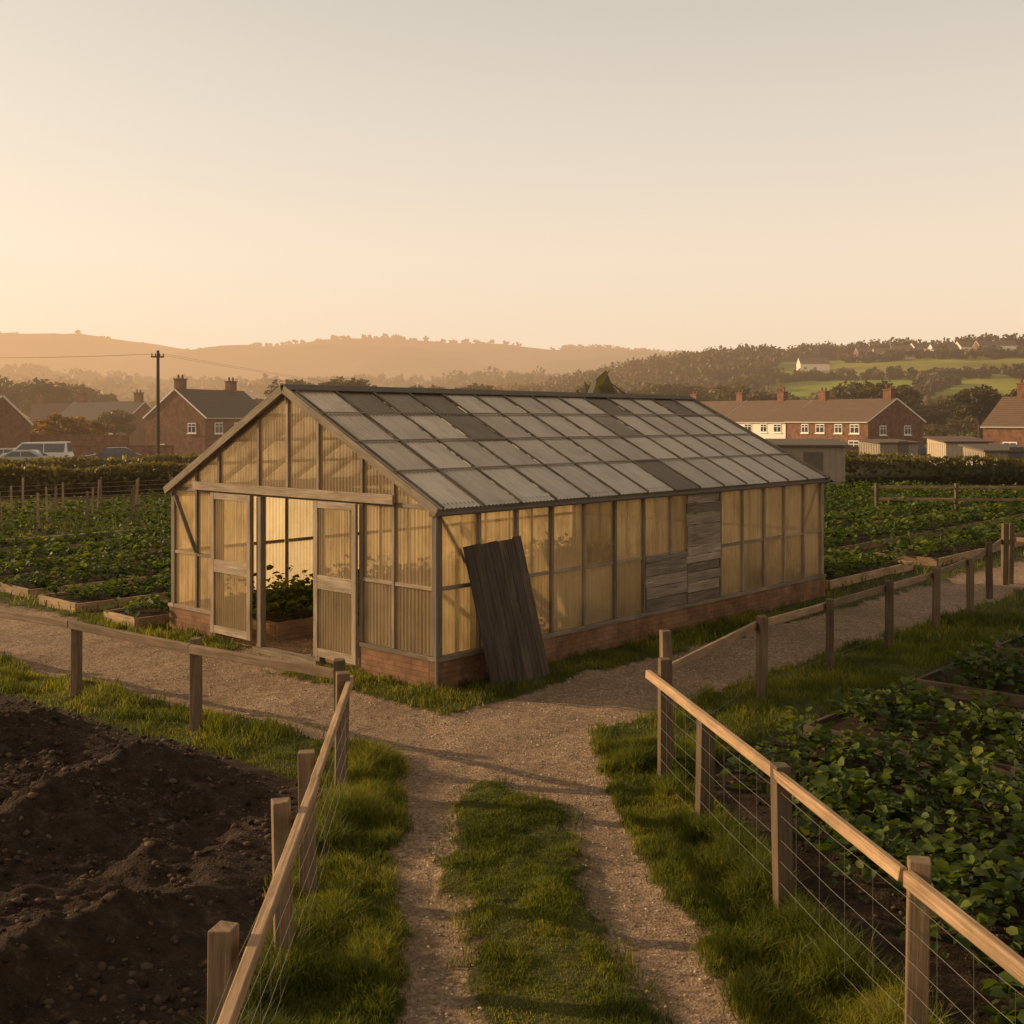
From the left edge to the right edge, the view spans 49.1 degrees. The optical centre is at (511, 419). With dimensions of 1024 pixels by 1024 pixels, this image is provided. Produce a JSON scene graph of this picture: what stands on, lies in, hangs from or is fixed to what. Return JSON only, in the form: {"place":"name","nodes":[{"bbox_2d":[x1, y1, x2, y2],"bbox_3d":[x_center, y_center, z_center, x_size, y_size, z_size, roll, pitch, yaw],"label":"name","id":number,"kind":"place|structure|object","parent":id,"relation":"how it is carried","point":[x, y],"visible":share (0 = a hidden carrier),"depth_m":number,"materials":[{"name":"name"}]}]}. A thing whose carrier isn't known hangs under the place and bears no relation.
{"place":"outdoors","nodes":[
{"label":"outdoors","id":0,"kind":"place"},
{"bbox_2d":[0,333,672,383],"bbox_3d":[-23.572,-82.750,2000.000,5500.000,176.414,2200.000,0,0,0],"label":"distant hills","id":1,"kind":"structure","parent":0,"point":[351,357],"depth_m":1684.65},
{"bbox_2d":[0,330,707,355],"bbox_3d":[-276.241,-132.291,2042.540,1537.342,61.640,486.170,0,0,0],"label":"distant trees","id":2,"kind":"object","parent":1,"relation":"on","point":[396,337],"visible":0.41,"depth_m":2040.37,"materials":[{"name":"green plant"}]},
{"bbox_2d":[27,637,856,1023],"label":"path gravel","id":3,"kind":"structure","parent":0,"point":[459,765],"depth_m":12.71,"materials":[{"name":"gravel"}]},
{"bbox_2d":[0,443,1023,1023],"bbox_3d":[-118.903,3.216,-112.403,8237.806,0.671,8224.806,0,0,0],"label":"ground","id":4,"kind":"structure","parent":0,"point":[88,927],"depth_m":9.31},
{"bbox_2d":[0,382,24,408],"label":"broadleaf tree","id":5,"kind":"object","parent":4,"relation":"on","point":[10,393],"visible":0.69,"depth_m":191.03,"materials":[{"name":"green plant"}]},
{"bbox_2d":[0,397,29,447],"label":"walls","id":6,"kind":"structure","parent":4,"relation":"on","point":[14,428],"depth_m":98.62,"materials":[{"name":"red brick"}]},
{"bbox_2d":[0,450,50,462],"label":"parked car","id":7,"kind":"object","parent":4,"relation":"on","point":[19,454],"visible":0.24,"depth_m":76.29,"materials":[{"name":"silver paint"}]},
{"bbox_2d":[0,441,73,461],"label":"van","id":8,"kind":"object","parent":4,"relation":"on","point":[58,449],"visible":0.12,"depth_m":79.40,"materials":[{"name":"white paint"}]},
{"bbox_2d":[18,377,76,416],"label":"broadleaf tree","id":9,"kind":"object","parent":4,"relation":"on","point":[59,394],"visible":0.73,"depth_m":197.70,"materials":[{"name":"green plant"}]},
{"bbox_2d":[30,412,92,434],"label":"broadleaf tree","id":10,"kind":"object","parent":4,"relation":"on","point":[49,425],"visible":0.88,"depth_m":103.60,"materials":[{"name":"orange plant"}]},
{"bbox_2d":[0,532,167,552],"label":"raised bed","id":11,"kind":"object","parent":4,"relation":"on","point":[71,545],"depth_m":30.17,"materials":[{"name":"soil"}]},
{"bbox_2d":[0,522,170,547],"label":"strawberry plants","id":12,"kind":"object","parent":11,"relation":"on","point":[41,540],"visible":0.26,"depth_m":30.57,"materials":[{"name":"green plant"}]},
{"bbox_2d":[0,490,170,536],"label":"bean plants","id":13,"kind":"object","parent":4,"relation":"on","point":[91,523],"visible":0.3,"depth_m":37.56,"materials":[{"name":"green plant"}]},
{"bbox_2d":[0,565,170,597],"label":"raised bed","id":14,"kind":"object","parent":4,"relation":"on","point":[28,589],"visible":0.23,"depth_m":22.77,"materials":[{"name":"wood"}]},
{"bbox_2d":[0,552,170,590],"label":"strawberry plants","id":15,"kind":"object","parent":14,"relation":"on","point":[75,570],"visible":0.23,"depth_m":23.32,"materials":[{"name":"green plant"}]},
{"bbox_2d":[0,550,170,580],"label":"raised bed","id":16,"kind":"object","parent":4,"relation":"on","point":[8,574],"depth_m":25.23,"materials":[{"name":"soil"}]},
{"bbox_2d":[0,537,170,576],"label":"strawberry plants","id":17,"kind":"object","parent":16,"relation":"on","point":[22,564],"visible":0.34,"depth_m":25.61,"materials":[{"name":"green plant"}]},
{"bbox_2d":[1,539,170,564],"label":"raised bed","id":18,"kind":"object","parent":4,"relation":"on","point":[39,554],"depth_m":28.10,"materials":[{"name":"soil"}]},
{"bbox_2d":[0,530,170,561],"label":"strawberry plants","id":19,"kind":"object","parent":18,"relation":"on","point":[126,540],"visible":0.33,"depth_m":28.11,"materials":[{"name":"green plant"}]},
{"bbox_2d":[0,474,172,535],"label":"bean row stakes","id":20,"kind":"object","parent":4,"relation":"on","point":[135,495],"visible":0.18,"depth_m":37.72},
{"bbox_2d":[60,416,115,434],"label":"broadleaf tree","id":21,"kind":"object","parent":4,"relation":"on","point":[95,425],"visible":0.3,"depth_m":112.06,"materials":[{"name":"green plant"}]},
{"bbox_2d":[6,526,169,541],"bbox_3d":[-7.453,3.404,37.977,0.236,0.234,34.017,0,0,42],"label":"timber edging","id":22,"kind":"object","parent":4,"relation":"on","point":[83,534],"depth_m":32.52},
{"bbox_2d":[66,383,118,400],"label":"broadleaf tree","id":23,"kind":"object","parent":4,"relation":"on","point":[93,395],"visible":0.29,"depth_m":226.90,"materials":[{"name":"green plant"}]},
{"bbox_2d":[0,460,190,497],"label":"hedge","id":24,"kind":"object","parent":4,"relation":"on","point":[118,475],"visible":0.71,"depth_m":51.70,"materials":[{"name":"green plant"}]},
{"bbox_2d":[0,452,200,474],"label":"hedge","id":25,"kind":"object","parent":4,"relation":"on","point":[81,461],"visible":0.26,"depth_m":64.22,"materials":[{"name":"green plant"}]},
{"bbox_2d":[56,403,150,444],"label":"walls","id":26,"kind":"structure","parent":4,"relation":"on","point":[137,436],"depth_m":152.74,"materials":[{"name":"red brick"}]},
{"bbox_2d":[56,401,151,421],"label":"roof","id":27,"kind":"structure","parent":26,"relation":"on","point":[90,410],"depth_m":154.38,"materials":[{"name":"tile"}]},
{"bbox_2d":[39,582,170,611],"bbox_3d":[-4.506,3.405,24.830,1.550,0.220,11.468,0,0,42],"label":"raised bed","id":28,"kind":"object","parent":4,"relation":"on","point":[77,602],"visible":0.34,"depth_m":20.87,"materials":[{"name":"wood"}]},
{"bbox_2d":[43,568,170,599],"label":"strawberry plants","id":29,"kind":"object","parent":28,"relation":"on","point":[152,582],"visible":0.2,"depth_m":21.32,"materials":[{"name":"green plant"}]},
{"bbox_2d":[84,447,141,463],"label":"parked car","id":30,"kind":"object","parent":4,"relation":"on","point":[114,452],"visible":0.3,"depth_m":83.36,"materials":[{"name":"paint"}]},
{"bbox_2d":[97,409,135,434],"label":"broadleaf tree","id":31,"kind":"object","parent":4,"relation":"on","point":[119,419],"visible":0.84,"depth_m":139.34,"materials":[{"name":"green plant"}]},
{"bbox_2d":[104,603,168,628],"bbox_3d":[-3.459,3.405,22.493,1.150,0.220,9.500,0,0,42],"label":"raised bed","id":32,"kind":"object","parent":4,"relation":"on","point":[143,617],"visible":0.23,"depth_m":19.03,"materials":[{"name":"wood"}]},
{"bbox_2d":[101,589,170,617],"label":"strawberry plants","id":33,"kind":"object","parent":32,"relation":"on","point":[148,603],"visible":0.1,"depth_m":19.30,"materials":[{"name":"green plant"}]},
{"bbox_2d":[151,350,163,454],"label":"utility pole","id":34,"kind":"object","parent":4,"relation":"on","point":[157,356],"visible":0.91,"depth_m":86.89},
{"bbox_2d":[0,693,329,1023],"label":"soil clods","id":35,"kind":"object","parent":4,"relation":"on","point":[158,1000],"visible":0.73,"depth_m":8.70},
{"bbox_2d":[0,610,344,749],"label":"post and rail fence","id":36,"kind":"object","parent":4,"relation":"on","point":[195,649],"visible":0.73,"depth_m":12.59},
{"bbox_2d":[146,391,240,454],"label":"walls","id":37,"kind":"structure","parent":4,"relation":"on","point":[178,413],"depth_m":111.41,"materials":[{"name":"red brick"}]},
{"bbox_2d":[160,422,237,444],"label":"windows","id":38,"kind":"structure","parent":37,"relation":"attached to","point":[218,428],"depth_m":111.30,"materials":[{"name":"white paint"}]},
{"bbox_2d":[143,388,257,418],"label":"roof","id":39,"kind":"structure","parent":37,"relation":"on","point":[216,404],"depth_m":114.20,"materials":[{"name":"tile"}]},
{"bbox_2d":[173,374,237,391],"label":"chimneys","id":40,"kind":"object","parent":39,"relation":"on","point":[181,384],"visible":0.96,"depth_m":112.59,"materials":[{"name":"red brick"}]},
{"bbox_2d":[207,671,352,1023],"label":"post and rail fence","id":41,"kind":"object","parent":4,"relation":"on","point":[229,977],"visible":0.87,"depth_m":7.04,"materials":[{"name":"wood"}]},
{"bbox_2d":[264,379,313,396],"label":"broadleaf tree","id":42,"kind":"object","parent":4,"relation":"on","point":[287,381],"visible":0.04,"depth_m":177.96,"materials":[{"name":"green plant"}]},
{"bbox_2d":[0,361,640,418],"bbox_3d":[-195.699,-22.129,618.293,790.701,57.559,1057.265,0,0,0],"label":"distant trees","id":43,"kind":"object","parent":4,"relation":"on","point":[118,384],"visible":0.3,"depth_m":789.61,"materials":[{"name":"green plant"}]},
{"bbox_2d":[307,376,376,386],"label":"broadleaf tree","id":44,"kind":"object","parent":4,"relation":"on","point":[353,381],"visible":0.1,"depth_m":172.06,"materials":[{"name":"green plant"}]},
{"bbox_2d":[30,434,858,455],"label":"brick garden wall","id":45,"kind":"structure","parent":4,"relation":"on","point":[82,445],"depth_m":100.22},
{"bbox_2d":[163,384,830,690],"bbox_3d":[0.239,1.516,20.387,6.614,4.088,10.714,0,0,42],"label":"greenhouse","id":46,"kind":"object","parent":4,"relation":"on","point":[344,522],"visible":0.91,"depth_m":17.25,"materials":[{"name":"glass"}]},
{"bbox_2d":[211,492,251,640],"bbox_3d":[-4.370,2.255,17.414,1.080,2.210,0.045,0,0,42],"label":"door","id":47,"kind":"structure","parent":46,"relation":"in","point":[220,566],"depth_m":17.28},
{"bbox_2d":[313,500,357,664],"bbox_3d":[-2.475,2.255,15.678,0.940,2.210,0.045,0,0,42],"label":"sliding door right","id":48,"kind":"structure","parent":46,"relation":"in","point":[348,586],"depth_m":15.57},
{"bbox_2d":[463,536,549,688],"bbox_3d":[-0.062,2.556,14.925,0.500,1.922,1.198,0,0,42],"label":"leaning wooden board","id":49,"kind":"object","parent":4,"relation":"on","point":[506,613],"visible":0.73,"depth_m":14.90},
{"bbox_2d":[31,416,984,444],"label":"distant trees","id":50,"kind":"object","parent":4,"relation":"on","point":[947,429],"visible":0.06,"depth_m":175.87,"materials":[{"name":"green plant"}]},
{"bbox_2d":[0,499,1023,648],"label":"field grass","id":51,"kind":"structure","parent":4,"relation":"on","point":[697,625],"depth_m":20.61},
{"bbox_2d":[625,383,689,395],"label":"broadleaf tree","id":52,"kind":"object","parent":4,"relation":"on","point":[661,389],"visible":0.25,"depth_m":248.83,"materials":[{"name":"green plant"}]},
{"bbox_2d":[689,383,750,400],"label":"broadleaf tree","id":53,"kind":"object","parent":4,"relation":"on","point":[724,393],"visible":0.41,"depth_m":228.35,"materials":[{"name":"green plant"}]},
{"bbox_2d":[493,332,1023,425],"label":"distant trees","id":54,"kind":"object","parent":4,"relation":"on","point":[711,368],"visible":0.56,"depth_m":453.31,"materials":[{"name":"green plant"}]},
{"bbox_2d":[746,390,776,400],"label":"broadleaf tree","id":55,"kind":"object","parent":4,"relation":"on","point":[758,396],"visible":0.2,"depth_m":207.99,"materials":[{"name":"green plant"}]},
{"bbox_2d":[738,423,786,438],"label":"walls","id":56,"kind":"structure","parent":4,"relation":"on","point":[768,435],"depth_m":131.05,"materials":[{"name":"white paint"}]},
{"bbox_2d":[727,399,813,422],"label":"roof","id":57,"kind":"structure","parent":56,"relation":"on","point":[769,411],"depth_m":133.99,"materials":[{"name":"tile"}]},
{"bbox_2d":[766,439,849,484],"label":"garden shed","id":58,"kind":"structure","parent":4,"relation":"on","point":[826,456],"depth_m":55.65,"materials":[{"name":"wood"}]},
{"bbox_2d":[645,657,1023,1023],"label":"post and rail fence","id":59,"kind":"object","parent":4,"relation":"on","point":[924,897],"visible":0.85,"depth_m":7.01,"materials":[{"name":"wood"}]},
{"bbox_2d":[659,523,1023,761],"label":"post and rail fence","id":60,"kind":"object","parent":4,"relation":"on","point":[761,624],"visible":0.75,"depth_m":15.38,"materials":[{"name":"wood"}]},
{"bbox_2d":[664,494,1023,560],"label":"raised bed","id":61,"kind":"object","parent":4,"relation":"on","point":[879,520],"visible":0.02,"depth_m":39.23,"materials":[{"name":"plant"}]},
{"bbox_2d":[824,483,1023,528],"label":"crop row plants","id":62,"kind":"object","parent":61,"relation":"on","point":[901,507],"visible":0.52,"depth_m":40.02,"materials":[{"name":"green plant"}]},
{"bbox_2d":[685,687,1022,1016],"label":"soil clods","id":63,"kind":"object","parent":4,"relation":"on","point":[900,912],"visible":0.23,"depth_m":8.46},
{"bbox_2d":[787,400,923,445],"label":"walls","id":64,"kind":"structure","parent":4,"relation":"on","point":[895,417],"depth_m":120.63,"materials":[{"name":"red brick"}]},
{"bbox_2d":[784,398,925,422],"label":"roof","id":65,"kind":"structure","parent":64,"relation":"on","point":[845,411],"depth_m":123.48,"materials":[{"name":"tile"}]},
{"bbox_2d":[817,385,895,400],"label":"chimneys","id":66,"kind":"object","parent":65,"relation":"on","point":[888,394],"visible":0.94,"depth_m":121.25,"materials":[{"name":"red brick"}]},
{"bbox_2d":[800,424,911,446],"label":"windows","id":67,"kind":"structure","parent":64,"relation":"attached to","point":[838,429],"depth_m":120.98,"materials":[{"name":"white paint"}]},
{"bbox_2d":[824,556,913,589],"bbox_3d":[7.233,3.405,25.208,1.950,0.220,4.250,0,0,42],"label":"raised bed","id":68,"kind":"object","parent":4,"relation":"on","point":[832,580],"visible":0.33,"depth_m":24.69,"materials":[{"name":"wood"}]},
{"bbox_2d":[824,545,910,577],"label":"strawberry plants","id":69,"kind":"object","parent":68,"relation":"on","point":[854,561],"visible":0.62,"depth_m":25.24,"materials":[{"name":"green plant"}]},
{"bbox_2d":[831,380,906,400],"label":"broadleaf tree","id":70,"kind":"object","parent":4,"relation":"on","point":[869,390],"visible":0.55,"depth_m":187.82,"materials":[{"name":"green plant"}]},
{"bbox_2d":[720,705,1023,1023],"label":"strawberry plants","id":71,"kind":"object","parent":4,"relation":"on","point":[953,873],"visible":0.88,"depth_m":9.37,"materials":[{"name":"green plant"}]},
{"bbox_2d":[845,452,926,464],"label":"hedge","id":72,"kind":"object","parent":4,"relation":"on","point":[887,455],"visible":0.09,"depth_m":77.20,"materials":[{"name":"green plant"}]},
{"bbox_2d":[825,488,948,501],"bbox_3d":[9.519,3.405,42.506,1.750,0.220,32.449,0,0,42],"label":"raised bed","id":73,"kind":"object","parent":4,"relation":"on","point":[869,496],"visible":0.02,"depth_m":48.97,"materials":[{"name":"soil"}]},
{"bbox_2d":[824,480,943,499],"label":"crop row plants","id":74,"kind":"object","parent":73,"relation":"on","point":[841,492],"visible":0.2,"depth_m":48.95,"materials":[{"name":"green plant"}]},
{"bbox_2d":[855,439,921,455],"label":"garden shed","id":75,"kind":"structure","parent":4,"relation":"on","point":[876,446],"depth_m":84.73,"materials":[{"name":"wood"}]},
{"bbox_2d":[876,380,924,408],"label":"broadleaf tree","id":76,"kind":"object","parent":4,"relation":"on","point":[911,399],"visible":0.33,"depth_m":197.17,"materials":[{"name":"green plant"}]},
{"bbox_2d":[825,490,997,514],"bbox_3d":[11.363,3.405,40.818,1.750,0.220,32.449,0,0,42],"label":"raised bed","id":77,"kind":"object","parent":4,"relation":"on","point":[846,510],"visible":0.06,"depth_m":44.34,"materials":[{"name":"wood"}]},
{"bbox_2d":[824,482,990,511],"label":"crop row plants","id":78,"kind":"object","parent":77,"relation":"on","point":[838,504],"visible":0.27,"depth_m":44.69,"materials":[{"name":"green plant"}]},
{"bbox_2d":[803,693,1023,785],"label":"raised bed","id":79,"kind":"object","parent":4,"relation":"on","point":[839,721],"visible":0.13,"depth_m":12.13,"materials":[{"name":"soil"}]},
{"bbox_2d":[823,676,1023,765],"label":"strawberry plants","id":80,"kind":"object","parent":79,"relation":"on","point":[915,710],"visible":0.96,"depth_m":12.07,"materials":[{"name":"green plant"}]},
{"bbox_2d":[824,506,1023,554],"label":"raised bed","id":81,"kind":"object","parent":4,"relation":"on","point":[866,541],"visible":0.05,"depth_m":33.01,"materials":[{"name":"soil"}]},
{"bbox_2d":[824,492,1023,549],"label":"crop row plants","id":82,"kind":"object","parent":81,"relation":"on","point":[976,512],"visible":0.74,"depth_m":34.12,"materials":[{"name":"green plant"}]},
{"bbox_2d":[909,403,954,425],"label":"broadleaf tree","id":83,"kind":"object","parent":4,"relation":"on","point":[939,413],"visible":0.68,"depth_m":187.63,"materials":[{"name":"green plant"}]},
{"bbox_2d":[845,454,1023,484],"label":"hedge","id":84,"kind":"object","parent":4,"relation":"on","point":[990,470],"visible":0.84,"depth_m":60.96,"materials":[{"name":"green plant"}]},
{"bbox_2d":[874,525,1023,565],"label":"raised bed","id":85,"kind":"object","parent":4,"relation":"on","point":[937,558],"visible":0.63,"depth_m":27.86,"materials":[{"name":"wood"}]},
{"bbox_2d":[871,510,1023,556],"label":"crop row plants","id":86,"kind":"object","parent":85,"relation":"on","point":[947,538],"visible":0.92,"depth_m":29.16,"materials":[{"name":"green plant"}]},
{"bbox_2d":[874,483,1023,511],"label":"post and rail fence","id":87,"kind":"object","parent":4,"relation":"on","point":[955,487],"visible":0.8,"depth_m":41.37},
{"bbox_2d":[923,436,993,464],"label":"garden shed","id":88,"kind":"structure","parent":4,"relation":"on","point":[941,446],"depth_m":72.60,"materials":[{"name":"wood"}]},
{"bbox_2d":[934,394,987,435],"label":"broadleaf tree","id":89,"kind":"object","parent":4,"relation":"on","point":[949,401],"visible":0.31,"depth_m":208.55,"materials":[{"name":"green plant"}]},
{"bbox_2d":[914,656,1023,707],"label":"raised bed","id":90,"kind":"object","parent":4,"relation":"on","point":[1012,700],"visible":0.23,"depth_m":14.14,"materials":[{"name":"soil"}]},
{"bbox_2d":[933,635,1023,701],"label":"strawberry plants","id":91,"kind":"object","parent":90,"relation":"on","point":[1011,662],"visible":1,"depth_m":14.42,"materials":[{"name":"green plant"}]},
{"bbox_2d":[952,384,1002,438],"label":"broadleaf tree","id":92,"kind":"object","parent":4,"relation":"on","point":[985,401],"visible":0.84,"depth_m":168.52,"materials":[{"name":"green plant"}]},
{"bbox_2d":[958,444,1023,464],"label":"garden shed","id":93,"kind":"structure","parent":4,"relation":"on","point":[1011,451],"depth_m":66.51,"materials":[{"name":"wood"}]},
{"bbox_2d":[983,428,1023,445],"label":"walls","id":94,"kind":"structure","parent":4,"relation":"on","point":[998,435],"depth_m":97.21,"materials":[{"name":"red brick"}]},
{"bbox_2d":[980,396,1023,427],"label":"roof","id":95,"kind":"structure","parent":94,"relation":"on","point":[1007,412],"depth_m":98.41,"materials":[{"name":"tile"}]},
{"bbox_2d":[994,634,1023,657],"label":"raised bed","id":96,"kind":"object","parent":4,"relation":"on","point":[999,647],"visible":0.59,"depth_m":16.61,"materials":[{"name":"soil"}]},
{"bbox_2d":[1009,523,1023,583],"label":"post and rail fence","id":97,"kind":"object","parent":4,"relation":"on","point":[1013,539],"visible":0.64,"depth_m":23.90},
{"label":"walls","id":98,"kind":"object","parent":4,"relation":"on","visible":0},
{"bbox_2d":[29,404,70,420],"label":"roof","id":99,"kind":"structure","parent":98,"relation":"on","point":[40,412],"depth_m":177.91,"materials":[{"name":"tile"}]},
{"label":"walls","id":100,"kind":"object","parent":4,"relation":"on","visible":0},
{"bbox_2d":[699,400,747,416],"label":"roof","id":101,"kind":"structure","parent":100,"relation":"on","point":[726,408],"depth_m":142.00,"materials":[{"name":"tile"}]},
{"bbox_2d":[0,607,1023,787],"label":"verge grass","id":102,"kind":"structure","parent":0,"point":[223,719],"depth_m":14.29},
{"bbox_2d":[0,0,1023,351],"label":"sky","id":103,"kind":"structure","parent":0,"point":[666,175],"materials":[{"name":"beige"}]},
{"bbox_2d":[168,729,977,1023],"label":"verge grass","id":104,"kind":"structure","parent":0,"point":[743,874],"depth_m":7.72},
{"bbox_2d":[682,354,1023,435],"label":"pasture hill","id":105,"kind":"structure","parent":0,"point":[1002,382],"depth_m":423.12,"materials":[{"name":"green plant"}]},
{"bbox_2d":[796,359,829,371],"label":"walls","id":106,"kind":"structure","parent":105,"relation":"on","point":[823,367],"depth_m":462.92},
{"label":"raised bed","id":107,"kind":"object","parent":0,"visible":0},
{"bbox_2d":[824,477,892,492],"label":"crop row plants","id":108,"kind":"object","parent":107,"relation":"on","point":[840,486],"visible":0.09,"depth_m":53.56,"materials":[{"name":"green plant"}]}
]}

